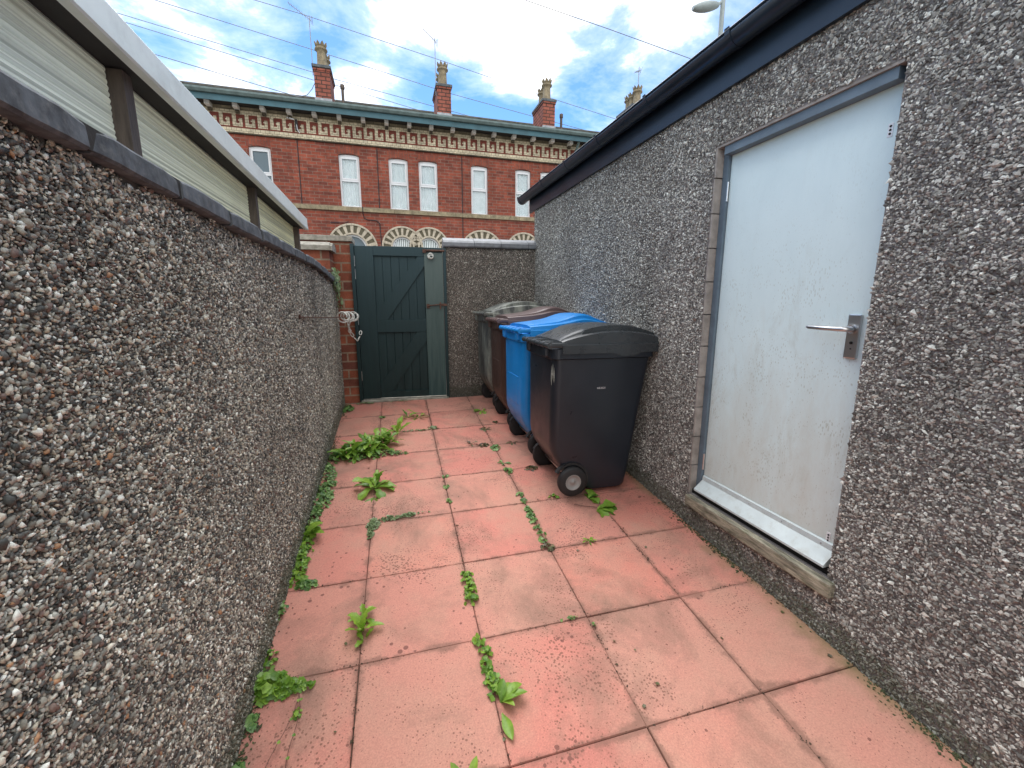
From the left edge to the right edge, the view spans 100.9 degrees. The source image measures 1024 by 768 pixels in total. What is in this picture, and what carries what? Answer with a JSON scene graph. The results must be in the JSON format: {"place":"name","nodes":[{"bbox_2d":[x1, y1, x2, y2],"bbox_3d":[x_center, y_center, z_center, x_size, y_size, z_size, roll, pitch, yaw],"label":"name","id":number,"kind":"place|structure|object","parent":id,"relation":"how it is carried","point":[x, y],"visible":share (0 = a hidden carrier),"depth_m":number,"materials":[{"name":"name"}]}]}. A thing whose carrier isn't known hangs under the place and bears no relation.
{"place":"outdoors","nodes":[
{"label":"outdoors","id":0,"kind":"place"},
{"bbox_2d":[105,0,762,131],"label":"sky","id":1,"kind":"structure","parent":0,"point":[519,43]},
{"bbox_2d":[255,0,614,118],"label":"overhead cable","id":2,"kind":"object","parent":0,"point":[426,55],"visible":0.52,"depth_m":15.75,"materials":[{"name":"grey plastic"}]},
{"bbox_2d":[236,396,972,767],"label":"paving","id":3,"kind":"structure","parent":0,"point":[668,624],"depth_m":1.83,"materials":[{"name":"red concrete"}]},
{"bbox_2d":[231,761,245,767],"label":"creeper","id":4,"kind":"object","parent":3,"relation":"on","point":[239,764],"visible":1,"depth_m":1.35,"materials":[{"name":"green plant"}]},
{"bbox_2d":[244,713,259,732],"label":"creeper","id":5,"kind":"object","parent":3,"relation":"on","point":[250,725],"visible":1,"depth_m":1.48,"materials":[{"name":"green plant"}]},
{"bbox_2d":[253,648,315,767],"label":"creeper","id":6,"kind":"object","parent":3,"relation":"on","point":[275,686],"visible":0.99,"depth_m":1.59,"materials":[{"name":"green plant"}]},
{"bbox_2d":[293,579,317,590],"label":"creeper","id":7,"kind":"object","parent":3,"relation":"on","point":[307,584],"visible":1,"depth_m":2.11,"materials":[{"name":"green plant"}]},
{"bbox_2d":[342,404,354,412],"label":"creeper","id":8,"kind":"object","parent":3,"relation":"on","point":[349,408],"visible":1,"depth_m":4.65,"materials":[{"name":"green plant"}]},
{"bbox_2d":[345,604,384,647],"bbox_3d":[-0.670,1.049,1.880,0.191,0.091,0.177,10,14,42],"label":"seedling","id":9,"kind":"object","parent":3,"relation":"on","point":[358,620],"visible":1,"depth_m":1.88,"materials":[{"name":"green plant"}]},
{"bbox_2d":[328,449,407,463],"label":"creeper","id":10,"kind":"object","parent":3,"relation":"on","point":[330,456],"visible":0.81,"depth_m":3.52,"materials":[{"name":"green plant"}]},
{"bbox_2d":[327,415,410,463],"bbox_3d":[-1.186,0.495,3.727,0.461,0.239,0.835,6,12,27],"label":"dandelion clump","id":11,"kind":"object","parent":3,"relation":"on","point":[357,447],"visible":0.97,"depth_m":3.64,"materials":[{"name":"green plant"}]},
{"bbox_2d":[352,470,395,502],"bbox_3d":[-0.989,0.734,3.037,0.288,0.170,0.376,-9,14,-39],"label":"dandelion","id":12,"kind":"object","parent":3,"relation":"on","point":[369,481],"visible":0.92,"depth_m":3.04,"materials":[{"name":"green plant"}]},
{"bbox_2d":[365,511,430,539],"bbox_3d":[-0.754,0.852,2.685,0.437,0.051,0.192,-10,15,-44],"label":"creeper","id":13,"kind":"object","parent":3,"relation":"on","point":[372,523],"visible":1,"depth_m":2.64,"materials":[{"name":"green plant"}]},
{"bbox_2d":[403,410,418,417],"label":"dandelion","id":14,"kind":"object","parent":3,"relation":"on","point":[405,412],"visible":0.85,"depth_m":4.49,"materials":[{"name":"green plant"}]},
{"bbox_2d":[403,425,438,431],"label":"creeper","id":15,"kind":"object","parent":3,"relation":"on","point":[430,427],"visible":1,"depth_m":4.14,"materials":[{"name":"green plant"}]},
{"bbox_2d":[442,474,452,502],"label":"creeper","id":16,"kind":"object","parent":3,"relation":"on","point":[446,487],"visible":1,"depth_m":3.07,"materials":[{"name":"green plant"}]},
{"bbox_2d":[450,756,477,767],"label":"seedling","id":17,"kind":"object","parent":3,"relation":"on","point":[474,763],"visible":1,"depth_m":1.34,"materials":[{"name":"green plant"}]},
{"bbox_2d":[460,571,478,605],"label":"creeper","id":18,"kind":"object","parent":3,"relation":"on","point":[470,595],"visible":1,"depth_m":2.10,"materials":[{"name":"green plant"}]},
{"bbox_2d":[467,441,488,446],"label":"withered weed","id":19,"kind":"object","parent":3,"relation":"on","point":[484,444],"visible":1,"depth_m":3.81,"materials":[{"name":"brown plant"}]},
{"bbox_2d":[474,408,486,413],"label":"dandelion","id":20,"kind":"object","parent":3,"relation":"on","point":[480,412],"visible":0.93,"depth_m":4.68,"materials":[{"name":"green plant"}]},
{"bbox_2d":[480,421,497,430],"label":"withered weed","id":21,"kind":"object","parent":3,"relation":"on","point":[488,427],"visible":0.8,"depth_m":4.22,"materials":[{"name":"brown plant"}]},
{"bbox_2d":[490,444,500,450],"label":"creeper","id":22,"kind":"object","parent":3,"relation":"on","point":[495,447],"visible":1,"depth_m":3.74,"materials":[{"name":"green plant"}]},
{"bbox_2d":[472,632,527,739],"bbox_3d":[-0.052,1.139,1.651,0.141,0.066,0.447,-6,12,-28],"label":"creeper","id":23,"kind":"object","parent":3,"relation":"on","point":[506,692],"visible":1,"depth_m":1.61,"materials":[{"name":"green plant"}]},
{"bbox_2d":[497,460,512,474],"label":"creeper","id":24,"kind":"object","parent":3,"relation":"on","point":[509,469],"visible":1,"depth_m":3.35,"materials":[{"name":"green plant"}]},
{"bbox_2d":[473,301,547,406],"bbox_3d":[0.048,-0.359,4.904,0.898,1.178,0.620,-3,11,-16],"label":"wheelie bin","id":25,"kind":"object","parent":3,"relation":"on","point":[485,352],"visible":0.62,"depth_m":4.62,"materials":[{"name":"grey plastic"}]},
{"bbox_2d":[485,306,570,424],"bbox_3d":[0.226,-0.199,4.337,0.898,1.178,0.620,-3,11,-14],"label":"wheelie bin","id":26,"kind":"object","parent":3,"relation":"on","point":[498,343],"visible":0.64,"depth_m":4.06,"materials":[{"name":"brown plastic"}]},
{"bbox_2d":[525,465,537,470],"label":"withered weed","id":27,"kind":"object","parent":3,"relation":"on","point":[531,467],"visible":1,"depth_m":3.38,"materials":[{"name":"brown plant"}]},
{"bbox_2d":[516,491,547,542],"bbox_3d":[0.124,0.848,2.740,0.074,0.070,0.581,-3,11,-15],"label":"creeper","id":28,"kind":"object","parent":3,"relation":"on","point":[528,510],"visible":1,"depth_m":2.72,"materials":[{"name":"green plant"}]},
{"bbox_2d":[540,543,554,551],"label":"withered weed","id":29,"kind":"object","parent":3,"relation":"on","point":[550,548],"visible":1,"depth_m":2.43,"materials":[{"name":"brown plant"}]},
{"bbox_2d":[499,313,605,452],"bbox_3d":[0.393,-0.038,3.774,0.898,1.178,0.620,-3,11,-16],"label":"wheelie bin","id":30,"kind":"object","parent":3,"relation":"on","point":[518,374],"visible":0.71,"depth_m":3.50,"materials":[{"name":"blue plastic"}]},
{"bbox_2d":[273,409,832,743],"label":"leaf litter","id":31,"kind":"object","parent":3,"relation":"on","point":[643,705],"visible":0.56,"depth_m":1.78,"materials":[{"name":"brown plant"}]},
{"bbox_2d":[293,397,819,767],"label":"grit","id":32,"kind":"object","parent":3,"relation":"on","point":[353,728],"visible":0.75,"depth_m":1.90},
{"bbox_2d":[548,489,599,503],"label":"dandelion","id":33,"kind":"object","parent":3,"relation":"on","point":[591,493],"visible":1,"depth_m":2.97,"materials":[{"name":"green plant"}]},
{"bbox_2d":[560,615,595,626],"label":"creeper","id":34,"kind":"object","parent":3,"relation":"on","point":[569,617],"visible":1,"depth_m":1.94,"materials":[{"name":"green plant"}]},
{"bbox_2d":[583,537,595,543],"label":"seedling","id":35,"kind":"object","parent":3,"relation":"on","point":[591,538],"visible":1,"depth_m":2.50,"materials":[{"name":"green plant"}]},
{"bbox_2d":[522,322,658,495],"bbox_3d":[0.583,0.135,3.163,0.898,1.178,0.620,-3,11,-14],"label":"wheelie bin","id":36,"kind":"object","parent":3,"relation":"on","point":[586,381],"visible":1,"depth_m":2.89,"materials":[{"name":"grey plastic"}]},
{"bbox_2d":[574,499,617,517],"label":"dandelion","id":37,"kind":"object","parent":3,"relation":"on","point":[605,507],"visible":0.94,"depth_m":2.83,"materials":[{"name":"green plant"}]},
{"bbox_2d":[234,405,967,767],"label":"moss","id":38,"kind":"object","parent":3,"relation":"on","point":[932,735],"visible":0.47,"depth_m":1.54,"materials":[{"name":"green plant"}]},
{"bbox_2d":[525,0,690,58],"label":"overhead cable","id":39,"kind":"object","parent":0,"point":[606,28],"visible":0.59,"depth_m":9.59,"materials":[{"name":"grey plastic"}]},
{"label":"ground","id":40,"kind":"structure","parent":0,"visible":0},
{"bbox_2d":[0,69,344,767],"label":"boundary wall","id":41,"kind":"structure","parent":40,"relation":"on","point":[172,399],"depth_m":0.94,"materials":[{"name":"stone"}]},
{"bbox_2d":[0,0,307,250],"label":"lean to canopy","id":42,"kind":"object","parent":41,"relation":"attached to","point":[99,66],"visible":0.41,"depth_m":1.31,"materials":[{"name":"plastic"}]},
{"bbox_2d":[278,600,288,620],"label":"wall creeper","id":43,"kind":"object","parent":41,"relation":"attached to","point":[282,608],"depth_m":1.94,"materials":[{"name":"green plant"}]},
{"bbox_2d":[289,521,323,587],"bbox_3d":[-1.132,0.913,2.355,0.139,0.109,0.532,-3,11,-15],"label":"wall creeper","id":44,"kind":"object","parent":41,"relation":"attached to","point":[312,529],"depth_m":2.31,"materials":[{"name":"green plant"}]},
{"bbox_2d":[307,462,337,525],"bbox_3d":[-1.314,0.739,2.987,0.138,0.123,0.862,-3,11,-15],"label":"wall creeper","id":45,"kind":"object","parent":41,"relation":"attached to","point":[317,510],"depth_m":2.93,"materials":[{"name":"green plant"}]},
{"bbox_2d":[298,314,351,318],"bbox_3d":[-1.548,-0.598,3.699,0.025,0.069,2.168,-2,11,-11],"label":"tie rod","id":46,"kind":"object","parent":41,"relation":"attached to","point":[300,317],"visible":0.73,"depth_m":3.03,"materials":[{"name":"metal"}]},
{"bbox_2d":[337,311,361,341],"bbox_3d":[-1.631,-0.587,4.317,0.147,0.317,0.782,-2,11,-10],"label":"coiled cable","id":47,"kind":"object","parent":46,"relation":"attached to","point":[348,319],"visible":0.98,"depth_m":4.19,"materials":[{"name":"white plastic"}]},
{"bbox_2d":[331,267,342,308],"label":"ivy","id":48,"kind":"object","parent":41,"relation":"attached to","point":[337,279],"visible":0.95,"depth_m":4.42,"materials":[{"name":"green plant"}]},
{"bbox_2d":[294,241,335,273],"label":"brick wall","id":49,"kind":"structure","parent":40,"relation":"on","point":[321,253],"depth_m":4.30,"materials":[{"name":"brick"}]},
{"bbox_2d":[293,234,359,403],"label":"brick pier","id":50,"kind":"structure","parent":40,"relation":"on","point":[342,260],"depth_m":4.78,"materials":[{"name":"brick"}]},
{"bbox_2d":[361,394,448,402],"bbox_3d":[-1.287,0.230,5.163,1.010,0.155,0.245,-2,11,-12],"label":"threshold step","id":51,"kind":"object","parent":40,"relation":"on","point":[406,398],"visible":0.2,"depth_m":5.05,"materials":[{"name":"concrete"}]},
{"bbox_2d":[350,243,449,402],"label":"garden gate","id":52,"kind":"structure","parent":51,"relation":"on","point":[400,300],"depth_m":4.91,"materials":[{"name":"green paint"}]},
{"bbox_2d":[179,2,642,289],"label":"brick terrace","id":53,"kind":"structure","parent":40,"relation":"on","point":[361,174],"depth_m":12.64,"materials":[{"name":"red brick"}]},
{"bbox_2d":[155,54,314,96],"bbox_3d":[-10.625,-8.969,11.108,9.991,1.571,0.020,-3,11,-15],"label":"overhead cable","id":54,"kind":"object","parent":53,"relation":"attached to","point":[237,78],"visible":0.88,"depth_m":11.95,"materials":[{"name":"grey plastic"}]},
{"bbox_2d":[244,137,272,181],"bbox_3d":[-6.947,-5.910,11.756,0.665,1.627,0.138,-3,11,-16],"label":"window","id":55,"kind":"structure","parent":53,"relation":"in","point":[261,156],"depth_m":11.69,"materials":[{"name":"white plastic"}]},
{"bbox_2d":[126,22,417,109],"bbox_3d":[-7.767,-10.678,14.307,26.356,4.661,0.020,-3,11,-15],"label":"overhead cable","id":56,"kind":"object","parent":53,"relation":"attached to","point":[260,63],"visible":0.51,"depth_m":14.04,"materials":[{"name":"grey plastic"}]},
{"bbox_2d":[118,13,468,115],"bbox_3d":[-7.478,-10.969,14.331,27.402,4.395,0.020,-3,11,-15],"label":"overhead cable","id":57,"kind":"object","parent":53,"relation":"attached to","point":[277,61],"visible":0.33,"depth_m":14.13,"materials":[{"name":"grey plastic"}]},
{"bbox_2d":[335,146,361,206],"bbox_3d":[-4.738,-6.027,12.386,0.682,1.627,0.162,-3,11,-16],"label":"window","id":58,"kind":"structure","parent":53,"relation":"in","point":[349,168],"depth_m":12.41,"materials":[{"name":"white plastic"}]},
{"bbox_2d":[347,235,366,245],"bbox_3d":[-4.783,-2.990,12.973,0.820,3.017,0.090,-3,11,-16],"label":"ground floor window","id":59,"kind":"structure","parent":53,"relation":"in","point":[358,240],"depth_m":12.79,"materials":[{"name":"grey glass"}]},
{"bbox_2d":[156,0,582,129],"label":"overhead cable","id":60,"kind":"object","parent":53,"relation":"attached to","point":[347,60],"visible":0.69,"depth_m":14.69,"materials":[{"name":"grey plastic"}]},
{"bbox_2d":[386,151,408,209],"bbox_3d":[-3.425,-6.081,12.810,0.675,1.677,0.263,-3,11,-16],"label":"window","id":61,"kind":"structure","parent":53,"relation":"in","point":[398,169],"depth_m":12.78,"materials":[{"name":"white glass"}]},
{"bbox_2d":[393,237,409,246],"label":"ground floor window","id":62,"kind":"structure","parent":53,"relation":"in","point":[401,241],"depth_m":13.11,"materials":[{"name":"white glass"}]},
{"bbox_2d":[416,153,438,211],"bbox_3d":[-2.569,-6.140,12.993,0.680,1.627,0.162,-3,11,-16],"label":"window","id":63,"kind":"structure","parent":53,"relation":"in","point":[428,187],"depth_m":13.02,"materials":[{"name":"white plastic"}]},
{"bbox_2d":[422,238,438,247],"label":"ground floor window","id":64,"kind":"structure","parent":53,"relation":"in","point":[428,242],"depth_m":13.34,"materials":[{"name":"white glass"}]},
{"bbox_2d":[469,158,489,214],"bbox_3d":[-1.040,-6.217,13.409,0.657,1.627,0.138,-3,11,-16],"label":"window","id":65,"kind":"structure","parent":53,"relation":"in","point":[478,174],"depth_m":13.44,"materials":[{"name":"white plastic"}]},
{"bbox_2d":[514,163,532,216],"bbox_3d":[0.340,-6.291,13.807,0.643,1.627,0.161,-3,11,-16],"label":"window","id":66,"kind":"structure","parent":53,"relation":"in","point":[522,178],"depth_m":13.81,"materials":[{"name":"white plastic"}]},
{"bbox_2d":[539,165,555,179],"bbox_3d":[1.169,-6.334,14.039,0.663,1.627,0.161,-3,11,-16],"label":"window","id":67,"kind":"structure","parent":53,"relation":"in","point":[542,168],"depth_m":13.83,"materials":[{"name":"white plastic"}]},
{"bbox_2d":[442,238,536,397],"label":"pebbledashed wall","id":68,"kind":"structure","parent":40,"relation":"on","point":[482,274],"depth_m":5.09,"materials":[{"name":"stone"}]},
{"bbox_2d":[517,0,1023,767],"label":"garage","id":69,"kind":"structure","parent":40,"relation":"on","point":[789,234],"depth_m":1.73,"materials":[{"name":"stone"}]},
{"bbox_2d":[694,82,903,567],"bbox_3d":[1.283,-0.223,2.068,0.112,1.927,0.831,-3,11,-16],"label":"door","id":70,"kind":"structure","parent":69,"relation":"in","point":[805,213],"depth_m":1.97,"materials":[{"name":"white paint"}]},
{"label":"road","id":71,"kind":"structure","parent":0,"visible":0},
{"bbox_2d":[691,0,725,35],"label":"street lamp","id":72,"kind":"object","parent":71,"relation":"on","point":[706,6],"visible":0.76,"depth_m":9.08,"materials":[{"name":"metal"}]}
]}

